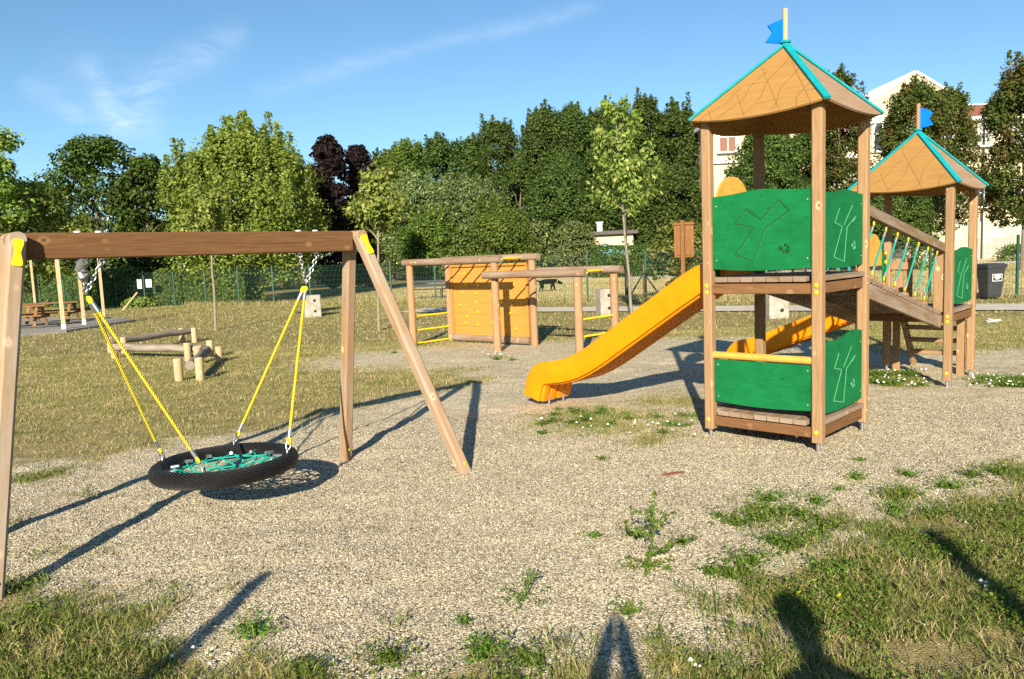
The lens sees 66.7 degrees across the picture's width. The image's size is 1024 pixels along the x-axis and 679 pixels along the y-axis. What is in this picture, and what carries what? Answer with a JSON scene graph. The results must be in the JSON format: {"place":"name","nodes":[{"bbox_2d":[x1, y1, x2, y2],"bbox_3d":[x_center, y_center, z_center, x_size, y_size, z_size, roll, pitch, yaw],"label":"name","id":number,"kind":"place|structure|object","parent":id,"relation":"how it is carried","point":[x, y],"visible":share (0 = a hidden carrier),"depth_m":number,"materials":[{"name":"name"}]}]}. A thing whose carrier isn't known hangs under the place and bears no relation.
{"place":"outdoors","nodes":[
{"label":"outdoors","id":0,"kind":"place"},
{"bbox_2d":[0,258,1023,678],"bbox_3d":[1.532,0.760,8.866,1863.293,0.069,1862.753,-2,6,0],"label":"ground","id":1,"kind":"structure","parent":0,"point":[664,364],"depth_m":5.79,"materials":[{"name":"gravel"}]},
{"bbox_2d":[0,125,42,279],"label":"maple tree","id":2,"kind":"object","parent":1,"relation":"on","point":[8,190],"visible":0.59,"depth_m":33.21,"materials":[{"name":"green plant"}]},
{"bbox_2d":[0,176,92,310],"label":"leaved tree","id":3,"kind":"object","parent":1,"relation":"on","point":[46,204],"visible":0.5,"depth_m":35.28,"materials":[{"name":"green plant"}]},
{"bbox_2d":[14,179,103,295],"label":"dark tree","id":4,"kind":"object","parent":1,"relation":"on","point":[52,218],"visible":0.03,"depth_m":58.39,"materials":[{"name":"green plant"}]},
{"bbox_2d":[55,259,65,328],"bbox_3d":[-14.228,-1.605,24.498,0.138,2.800,0.138,-6,7,-28],"label":"square post","id":5,"kind":"object","parent":1,"relation":"on","point":[60,294],"visible":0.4,"depth_m":24.47,"materials":[{"name":"wood"}]},
{"bbox_2d":[21,317,136,335],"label":"concrete slab","id":6,"kind":"structure","parent":1,"relation":"on","point":[54,326],"depth_m":26.68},
{"bbox_2d":[22,304,57,327],"bbox_3d":[-16.314,-0.753,25.703,1.900,0.706,1.760,-4,6,-14],"label":"picnic table","id":7,"kind":"object","parent":6,"relation":"on","point":[35,315],"visible":0.76,"depth_m":25.72,"materials":[{"name":"brown wood"}]},
{"bbox_2d":[22,301,87,323],"bbox_3d":[-16.492,-0.982,27.931,1.900,0.706,1.760,-4,6,-14],"label":"picnic table","id":8,"kind":"object","parent":6,"relation":"on","point":[69,310],"visible":0.71,"depth_m":27.70,"materials":[{"name":"brown wood"}]},
{"bbox_2d":[23,266,154,306],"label":"hedge","id":9,"kind":"object","parent":1,"relation":"on","point":[131,271],"visible":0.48,"depth_m":42.33,"materials":[{"name":"green plant"}]},
{"bbox_2d":[25,133,155,271],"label":"dark tree","id":10,"kind":"object","parent":1,"relation":"on","point":[102,151],"visible":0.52,"depth_m":46.07,"materials":[{"name":"green plant"}]},
{"bbox_2d":[120,296,157,307],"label":"shrub","id":11,"kind":"object","parent":1,"relation":"on","point":[142,301],"visible":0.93,"depth_m":38.68,"materials":[{"name":"green plant"}]},
{"bbox_2d":[105,152,190,294],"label":"dark tree","id":12,"kind":"object","parent":1,"relation":"on","point":[145,204],"visible":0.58,"depth_m":44.55,"materials":[{"name":"green plant"}]},
{"bbox_2d":[107,327,197,353],"bbox_3d":[-8.296,0.059,18.067,0.534,0.462,2.382,0,7,22],"label":"balance log","id":13,"kind":"object","parent":1,"relation":"on","point":[181,333],"visible":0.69,"depth_m":18.15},
{"bbox_2d":[109,340,214,361],"bbox_3d":[-7.180,0.272,15.630,2.656,0.460,0.577,0,6,20],"label":"balance log","id":14,"kind":"object","parent":1,"relation":"on","point":[186,349],"visible":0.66,"depth_m":15.45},
{"bbox_2d":[173,346,222,381],"bbox_3d":[-5.440,0.418,13.527,0.510,0.470,2.551,-4,6,-13],"label":"balance log","id":15,"kind":"object","parent":1,"relation":"on","point":[196,361],"visible":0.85,"depth_m":12.38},
{"bbox_2d":[179,183,236,329],"bbox_3d":[-8.649,-2.339,22.422,1.426,4.242,1.388,0,7,25],"label":"sapling","id":16,"kind":"object","parent":1,"relation":"on","point":[209,206],"visible":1,"depth_m":22.13,"materials":[{"name":"green plant"}]},
{"bbox_2d":[151,265,265,305],"bbox_3d":[-15.392,-2.710,39.366,6.762,2.030,1.482,1,7,28],"label":"hedge","id":17,"kind":"object","parent":1,"relation":"on","point":[179,281],"visible":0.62,"depth_m":38.62,"materials":[{"name":"green plant"}]},
{"bbox_2d":[0,230,471,599],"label":"swing frame","id":18,"kind":"object","parent":1,"relation":"on","point":[17,249],"visible":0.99,"depth_m":5.46,"materials":[{"name":"brown wood"}]},
{"bbox_2d":[74,255,317,490],"bbox_3d":[-2.152,0.185,5.678,1.271,1.628,1.278,-2,6,0],"label":"basket swing","id":19,"kind":"object","parent":18,"relation":"hanging from","point":[168,473],"visible":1,"depth_m":5.55,"materials":[{"name":"black rubber"}]},
{"bbox_2d":[149,109,333,297],"bbox_3d":[-13.587,-6.657,39.372,8.384,9.781,9.790,-2,6,8],"label":"maple tree","id":20,"kind":"object","parent":1,"relation":"on","point":[264,162],"visible":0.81,"depth_m":37.64,"materials":[{"name":"green plant"}]},
{"bbox_2d":[214,605,286,639],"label":"weed tuft","id":21,"kind":"object","parent":1,"relation":"on","point":[258,630],"visible":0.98,"depth_m":3.73,"materials":[{"name":"green plant"}]},
{"bbox_2d":[232,147,333,289],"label":"dark tree","id":22,"kind":"object","parent":1,"relation":"on","point":[311,260],"depth_m":58.67,"materials":[{"name":"green plant"}]},
{"bbox_2d":[302,294,321,316],"bbox_3d":[-6.838,-1.123,26.637,0.550,0.790,0.502,-5,6,-20],"label":"concrete block","id":23,"kind":"object","parent":1,"relation":"on","point":[312,306],"depth_m":26.41,"materials":[{"name":"concrete"}]},
{"bbox_2d":[308,133,362,293],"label":"purple tree","id":24,"kind":"object","parent":1,"relation":"on","point":[328,154],"visible":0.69,"depth_m":44.63,"materials":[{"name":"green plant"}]},
{"bbox_2d":[343,144,385,289],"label":"purple tree","id":25,"kind":"object","parent":1,"relation":"on","point":[357,159],"visible":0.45,"depth_m":47.81,"materials":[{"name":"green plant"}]},
{"bbox_2d":[337,160,413,330],"bbox_3d":[-3.357,-2.402,20.074,1.751,4.432,1.814,-7,7,-36],"label":"sapling","id":26,"kind":"object","parent":1,"relation":"on","point":[380,194],"visible":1,"depth_m":19.69,"materials":[{"name":"green plant"}]},
{"bbox_2d":[368,147,407,280],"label":"broadleaf tree","id":27,"kind":"object","parent":1,"relation":"on","point":[384,158],"visible":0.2,"depth_m":70.92,"materials":[{"name":"green plant"}]},
{"bbox_2d":[355,632,422,667],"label":"weed tuft","id":28,"kind":"object","parent":1,"relation":"on","point":[390,656],"visible":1,"depth_m":3.44,"materials":[{"name":"green plant"}]},
{"bbox_2d":[375,166,447,279],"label":"broadleaf tree","id":29,"kind":"object","parent":1,"relation":"on","point":[417,189],"visible":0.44,"depth_m":64.71,"materials":[{"name":"green plant"}]},
{"bbox_2d":[386,137,442,279],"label":"broadleaf tree","id":30,"kind":"object","parent":1,"relation":"on","point":[407,150],"visible":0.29,"depth_m":71.45,"materials":[{"name":"green plant"}]},
{"bbox_2d":[414,280,444,297],"bbox_3d":[-3.915,-2.272,35.588,1.700,0.857,0.530,-2,6,6],"label":"park bench","id":31,"kind":"object","parent":1,"relation":"on","point":[442,284],"visible":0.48,"depth_m":35.74,"materials":[{"name":"wood"}]},
{"bbox_2d":[392,201,477,279],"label":"broadleaf tree","id":32,"kind":"object","parent":1,"relation":"on","point":[421,228],"visible":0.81,"depth_m":60.77,"materials":[{"name":"green plant"}]},
{"bbox_2d":[417,131,469,209],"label":"broadleaf tree","id":33,"kind":"object","parent":1,"relation":"on","point":[438,151],"visible":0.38,"depth_m":71.52,"materials":[{"name":"green plant"}]},
{"bbox_2d":[417,169,513,271],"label":"broadleaf tree","id":34,"kind":"object","parent":1,"relation":"on","point":[463,190],"visible":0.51,"depth_m":63.09,"materials":[{"name":"green plant"}]},
{"bbox_2d":[439,132,495,215],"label":"broadleaf tree","id":35,"kind":"object","parent":1,"relation":"on","point":[465,148],"visible":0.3,"depth_m":72.27,"materials":[{"name":"green plant"}]},
{"bbox_2d":[452,624,512,665],"bbox_3d":[-0.148,1.356,3.474,0.296,0.117,0.263,-5,6,-22],"label":"weed tuft","id":36,"kind":"object","parent":1,"relation":"on","point":[480,650],"visible":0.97,"depth_m":3.44,"materials":[{"name":"green plant"}]},
{"bbox_2d":[460,113,527,211],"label":"broadleaf tree","id":37,"kind":"object","parent":1,"relation":"on","point":[492,133],"visible":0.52,"depth_m":71.23,"materials":[{"name":"green plant"}]},
{"bbox_2d":[462,193,541,263],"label":"broadleaf tree","id":38,"kind":"object","parent":1,"relation":"on","point":[500,225],"visible":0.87,"depth_m":60.22,"materials":[{"name":"green plant"}]},
{"bbox_2d":[396,253,623,353],"bbox_3d":[-0.167,-0.683,15.036,4.778,1.910,1.484,2,8,38],"label":"climbing frame","id":39,"kind":"object","parent":1,"relation":"on","point":[484,297],"visible":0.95,"depth_m":15.52,"materials":[{"name":"brown wood"}]},
{"bbox_2d":[0,440,1023,678],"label":"clover leaves","id":40,"kind":"object","parent":1,"relation":"on","point":[818,601],"visible":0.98,"depth_m":3.82,"materials":[{"name":"plant"}]},
{"bbox_2d":[490,153,550,223],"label":"broadleaf tree","id":41,"kind":"object","parent":1,"relation":"on","point":[517,170],"visible":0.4,"depth_m":69.67,"materials":[{"name":"green plant"}]},
{"bbox_2d":[492,563,552,609],"bbox_3d":[0.059,1.257,3.985,0.318,0.203,0.288,2,8,38],"label":"tall weed","id":42,"kind":"object","parent":1,"relation":"on","point":[528,580],"visible":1,"depth_m":4.00,"materials":[{"name":"green plant"}]},
{"bbox_2d":[23,235,1023,307],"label":"wire fence","id":43,"kind":"object","parent":1,"relation":"on","point":[1016,281],"visible":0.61,"depth_m":33.69,"materials":[{"name":"metal"}]},
{"bbox_2d":[482,631,580,675],"bbox_3d":[0.083,1.367,3.378,0.427,0.115,0.388,-3,6,-5],"label":"weed tuft","id":44,"kind":"object","parent":1,"relation":"on","point":[528,656],"visible":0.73,"depth_m":3.39,"materials":[{"name":"green plant"}]},
{"bbox_2d":[513,218,563,277],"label":"olive shrub","id":45,"kind":"object","parent":1,"relation":"on","point":[542,227],"visible":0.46,"depth_m":61.72,"materials":[{"name":"green plant"}]},
{"bbox_2d":[513,98,579,238],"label":"hornbeam tree","id":46,"kind":"object","parent":1,"relation":"on","point":[542,132],"visible":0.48,"depth_m":70.17,"materials":[{"name":"green plant"}]},
{"bbox_2d":[521,149,597,266],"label":"hornbeam tree","id":47,"kind":"object","parent":1,"relation":"on","point":[556,180],"visible":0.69,"depth_m":66.54,"materials":[{"name":"green plant"}]},
{"bbox_2d":[544,220,602,266],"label":"olive shrub","id":48,"kind":"object","parent":1,"relation":"on","point":[581,234],"visible":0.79,"depth_m":60.63,"materials":[{"name":"green plant"}]},
{"bbox_2d":[556,101,598,243],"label":"hornbeam tree","id":49,"kind":"object","parent":1,"relation":"on","point":[576,122],"visible":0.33,"depth_m":74.17,"materials":[{"name":"green plant"}]},
{"bbox_2d":[579,107,612,212],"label":"hornbeam tree","id":50,"kind":"object","parent":1,"relation":"on","point":[594,116],"visible":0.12,"depth_m":76.01,"materials":[{"name":"green plant"}]},
{"bbox_2d":[595,288,610,315],"bbox_3d":[2.661,-1.056,22.321,0.400,0.790,0.502,-4,6,-11],"label":"concrete block","id":51,"kind":"object","parent":1,"relation":"on","point":[602,301],"depth_m":22.08,"materials":[{"name":"concrete"}]},
{"bbox_2d":[572,222,637,260],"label":"painted hut","id":52,"kind":"object","parent":1,"relation":"on","point":[608,238],"visible":0.29,"depth_m":63.48,"materials":[{"name":"white paint"}]},
{"bbox_2d":[585,95,635,230],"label":"hornbeam tree","id":53,"kind":"object","parent":1,"relation":"on","point":[607,122],"visible":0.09,"depth_m":72.60,"materials":[{"name":"green plant"}]},
{"bbox_2d":[578,152,663,244],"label":"hornbeam tree","id":54,"kind":"object","parent":1,"relation":"on","point":[610,218],"visible":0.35,"depth_m":64.75,"materials":[{"name":"green plant"}]},
{"bbox_2d":[586,93,666,313],"bbox_3d":[2.802,-3.243,19.710,1.794,5.679,1.834,2,8,37],"label":"sapling","id":55,"kind":"object","parent":1,"relation":"on","point":[621,170],"visible":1,"depth_m":19.38,"materials":[{"name":"green plant"}]},
{"bbox_2d":[605,589,654,619],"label":"weed tuft","id":56,"kind":"object","parent":1,"relation":"on","point":[628,609],"visible":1,"depth_m":3.82,"materials":[{"name":"green plant"}]},
{"bbox_2d":[524,264,754,404],"bbox_3d":[1.270,0.026,8.493,2.660,1.721,0.588,3,8,44],"label":"slide","id":57,"kind":"object","parent":1,"relation":"on","point":[674,304],"visible":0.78,"depth_m":8.23,"materials":[{"name":"yellow plastic"}]},
{"bbox_2d":[618,87,674,177],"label":"hornbeam tree","id":58,"kind":"object","parent":1,"relation":"on","point":[651,113],"visible":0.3,"depth_m":70.17,"materials":[{"name":"green plant"}]},
{"bbox_2d":[620,491,686,575],"bbox_3d":[0.762,1.065,4.331,0.325,0.459,0.340,2,7,36],"label":"tall weed","id":59,"kind":"object","parent":1,"relation":"on","point":[647,566],"visible":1,"depth_m":4.34,"materials":[{"name":"green plant"}]},
{"bbox_2d":[635,157,701,255],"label":"hornbeam tree","id":60,"kind":"object","parent":1,"relation":"on","point":[674,200],"visible":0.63,"depth_m":63.68,"materials":[{"name":"green plant"}]},
{"bbox_2d":[642,91,700,214],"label":"hornbeam tree","id":61,"kind":"object","parent":1,"relation":"on","point":[675,128],"visible":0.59,"depth_m":68.26,"materials":[{"name":"green plant"}]},
{"bbox_2d":[643,218,701,285],"bbox_3d":[6.377,-2.863,27.727,3.119,2.995,3.141,-3,6,-2],"label":"photinia bush","id":62,"kind":"object","parent":1,"relation":"on","point":[670,265],"visible":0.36,"depth_m":27.52,"materials":[{"name":"green plant"}]},
{"bbox_2d":[673,220,694,274],"bbox_3d":[4.689,-1.905,21.189,0.580,2.650,0.175,1,7,26],"label":"notice board","id":63,"kind":"object","parent":1,"relation":"on","point":[683,239],"visible":0.92,"depth_m":21.08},
{"bbox_2d":[684,553,732,578],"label":"weed tuft","id":64,"kind":"object","parent":1,"relation":"on","point":[712,568],"visible":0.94,"depth_m":4.19,"materials":[{"name":"green plant"}]},
{"bbox_2d":[695,504,763,530],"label":"weed tuft","id":65,"kind":"object","parent":1,"relation":"on","point":[735,519],"visible":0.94,"depth_m":4.96,"materials":[{"name":"green plant"}]},
{"bbox_2d":[702,550,757,579],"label":"weed tuft","id":66,"kind":"object","parent":1,"relation":"on","point":[729,571],"visible":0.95,"depth_m":4.13,"materials":[{"name":"green plant"}]},
{"bbox_2d":[590,243,882,277],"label":"hedge","id":67,"kind":"object","parent":1,"relation":"on","point":[634,248],"visible":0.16,"depth_m":55.85,"materials":[{"name":"green plant"}]},
{"bbox_2d":[712,539,790,578],"bbox_3d":[1.295,1.195,4.311,0.427,0.115,0.388,-5,7,-26],"label":"weed tuft","id":68,"kind":"object","parent":1,"relation":"on","point":[751,560],"visible":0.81,"depth_m":4.29,"materials":[{"name":"green plant"}]},
{"bbox_2d":[742,502,783,523],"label":"weed tuft","id":69,"kind":"object","parent":1,"relation":"on","point":[760,513],"visible":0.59,"depth_m":4.99,"materials":[{"name":"green plant"}]},
{"bbox_2d":[724,134,810,272],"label":"chestnut tree","id":70,"kind":"object","parent":1,"relation":"on","point":[783,162],"visible":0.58,"depth_m":46.07,"materials":[{"name":"green plant"}]},
{"bbox_2d":[743,483,800,507],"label":"weed tuft","id":71,"kind":"object","parent":1,"relation":"on","point":[763,497],"visible":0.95,"depth_m":5.41,"materials":[{"name":"green plant"}]},
{"bbox_2d":[739,520,811,551],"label":"weed tuft","id":72,"kind":"object","parent":1,"relation":"on","point":[773,539],"visible":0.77,"depth_m":4.60,"materials":[{"name":"green plant"}]},
{"bbox_2d":[766,294,788,318],"bbox_3d":[6.468,-0.875,19.136,0.500,0.790,0.502,-3,6,-6],"label":"concrete block","id":73,"kind":"object","parent":1,"relation":"on","point":[777,308],"depth_m":18.90,"materials":[{"name":"concrete"}]},
{"bbox_2d":[686,8,884,452],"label":"play tower","id":74,"kind":"structure","parent":1,"relation":"on","point":[785,87],"depth_m":6.89,"materials":[{"name":"wood"}]},
{"bbox_2d":[767,205,945,327],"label":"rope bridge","id":75,"kind":"structure","parent":74,"relation":"attached to","point":[884,298],"depth_m":8.42,"materials":[{"name":"brown wood"}]},
{"bbox_2d":[769,526,813,553],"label":"weed tuft","id":76,"kind":"object","parent":1,"relation":"on","point":[791,545],"visible":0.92,"depth_m":4.51,"materials":[{"name":"green plant"}]},
{"bbox_2d":[783,497,818,519],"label":"weed tuft","id":77,"kind":"object","parent":1,"relation":"on","point":[799,510],"visible":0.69,"depth_m":5.03,"materials":[{"name":"green plant"}]},
{"bbox_2d":[726,313,880,360],"bbox_3d":[4.068,-0.053,10.965,2.070,1.131,0.588,3,8,44],"label":"slide","id":78,"kind":"object","parent":1,"relation":"on","point":[788,335],"visible":0.37,"depth_m":10.81,"materials":[{"name":"yellow plastic"}]},
{"bbox_2d":[777,133,848,270],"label":"chestnut tree","id":79,"kind":"object","parent":1,"relation":"on","point":[801,141],"visible":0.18,"depth_m":50.18,"materials":[{"name":"green plant"}]},
{"bbox_2d":[797,488,834,506],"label":"weed tuft","id":80,"kind":"object","parent":1,"relation":"on","point":[814,499],"visible":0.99,"depth_m":5.31,"materials":[{"name":"green plant"}]},
{"bbox_2d":[794,521,839,541],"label":"weed tuft","id":81,"kind":"object","parent":1,"relation":"on","point":[817,532],"visible":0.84,"depth_m":4.66,"materials":[{"name":"green plant"}]},
{"bbox_2d":[792,506,865,532],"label":"weed tuft","id":82,"kind":"object","parent":1,"relation":"on","point":[836,521],"visible":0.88,"depth_m":4.84,"materials":[{"name":"green plant"}]},
{"bbox_2d":[798,549,870,590],"bbox_3d":[1.727,1.221,4.198,0.427,0.115,0.388,-5,7,-25],"label":"weed tuft","id":83,"kind":"object","parent":1,"relation":"on","point":[825,568],"visible":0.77,"depth_m":4.18,"materials":[{"name":"green plant"}]},
{"bbox_2d":[801,62,874,270],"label":"chestnut tree","id":84,"kind":"object","parent":1,"relation":"on","point":[842,166],"visible":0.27,"depth_m":48.17,"materials":[{"name":"green plant"}]},
{"bbox_2d":[692,70,1023,261],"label":"cream building","id":85,"kind":"structure","parent":1,"relation":"on","point":[723,146],"depth_m":65.07,"materials":[{"name":"white paint"}]},
{"bbox_2d":[717,135,738,153],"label":"window","id":86,"kind":"structure","parent":85,"relation":"in","point":[726,144],"depth_m":64.63,"materials":[{"name":"white paint"}]},
{"bbox_2d":[854,478,932,503],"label":"weed tuft","id":87,"kind":"object","parent":1,"relation":"on","point":[888,493],"visible":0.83,"depth_m":5.35,"materials":[{"name":"green plant"}]},
{"bbox_2d":[874,494,914,517],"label":"weed tuft","id":88,"kind":"object","parent":1,"relation":"on","point":[893,505],"visible":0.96,"depth_m":5.07,"materials":[{"name":"green plant"}]},
{"bbox_2d":[870,195,944,270],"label":"chestnut tree","id":89,"kind":"object","parent":1,"relation":"on","point":[916,212],"visible":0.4,"depth_m":44.31,"materials":[{"name":"green plant"}]},
{"bbox_2d":[870,74,958,267],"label":"chestnut tree","id":90,"kind":"object","parent":1,"relation":"on","point":[899,122],"visible":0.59,"depth_m":48.19,"materials":[{"name":"green plant"}]},
{"bbox_2d":[847,103,988,386],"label":"play tower","id":91,"kind":"structure","parent":1,"relation":"on","point":[918,162],"depth_m":9.61,"materials":[{"name":"wood"}]},
{"bbox_2d":[907,235,940,269],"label":"shrub","id":92,"kind":"object","parent":1,"relation":"on","point":[917,263],"visible":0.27,"depth_m":45.69,"materials":[{"name":"green plant"}]},
{"bbox_2d":[915,471,983,493],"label":"weed tuft","id":93,"kind":"object","parent":1,"relation":"on","point":[946,485],"visible":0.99,"depth_m":5.45,"materials":[{"name":"green plant"}]},
{"bbox_2d":[931,81,985,232],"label":"chestnut tree","id":94,"kind":"object","parent":1,"relation":"on","point":[966,132],"visible":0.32,"depth_m":50.90,"materials":[{"name":"green plant"}]},
{"bbox_2d":[945,462,998,477],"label":"weed tuft","id":95,"kind":"object","parent":1,"relation":"on","point":[973,473],"visible":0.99,"depth_m":5.69,"materials":[{"name":"green plant"}]},
{"bbox_2d":[976,263,1007,298],"bbox_3d":[13.636,-1.659,22.214,0.620,1.025,0.678,-3,6,-7],"label":"wheelie bin","id":96,"kind":"object","parent":1,"relation":"on","point":[990,277],"visible":0.86,"depth_m":21.99,"materials":[{"name":"plastic"}]},
{"bbox_2d":[973,50,1023,270],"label":"chestnut tree","id":97,"kind":"object","parent":1,"relation":"on","point":[1002,109],"visible":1,"depth_m":39.06,"materials":[{"name":"green plant"}]},
{"bbox_2d":[991,243,1020,260],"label":"shrub","id":98,"kind":"object","parent":1,"relation":"on","point":[1005,253],"visible":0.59,"depth_m":55.81,"materials":[{"name":"green plant"}]},
{"bbox_2d":[0,437,1023,678],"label":"grass","id":99,"kind":"structure","parent":0,"point":[904,587],"depth_m":3.75,"materials":[{"name":"plant"}]},
{"bbox_2d":[0,0,1023,268],"label":"sky","id":100,"kind":"structure","parent":0,"point":[141,74],"materials":[{"name":"blue"}]},
{"bbox_2d":[11,371,1023,483],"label":"patch grass","id":101,"kind":"structure","parent":0,"point":[637,421],"depth_m":8.12,"materials":[{"name":"plant"}]},
{"bbox_2d":[12,316,1023,467],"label":"lawn grass","id":102,"kind":"structure","parent":0,"point":[309,352],"depth_m":12.24,"materials":[{"name":"plant"}]},
{"bbox_2d":[19,296,1023,358],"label":"lawn grass","id":103,"kind":"structure","parent":0,"point":[244,316],"depth_m":23.09,"materials":[{"name":"plant"}]},
{"bbox_2d":[179,289,1020,306],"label":"fence foot grass","id":104,"kind":"structure","parent":0,"point":[555,300],"depth_m":31.43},
{"bbox_2d":[322,262,1023,302],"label":"dry meadow grass","id":105,"kind":"structure","parent":0,"point":[657,282],"depth_m":38.70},
{"bbox_2d":[401,303,1023,311],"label":"path","id":106,"kind":"structure","parent":0,"point":[1015,306],"depth_m":22.38,"materials":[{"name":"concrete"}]},
{"bbox_2d":[631,261,1019,278],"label":"road","id":107,"kind":"structure","parent":0,"point":[879,267],"depth_m":52.91,"materials":[{"name":"asphalt"}]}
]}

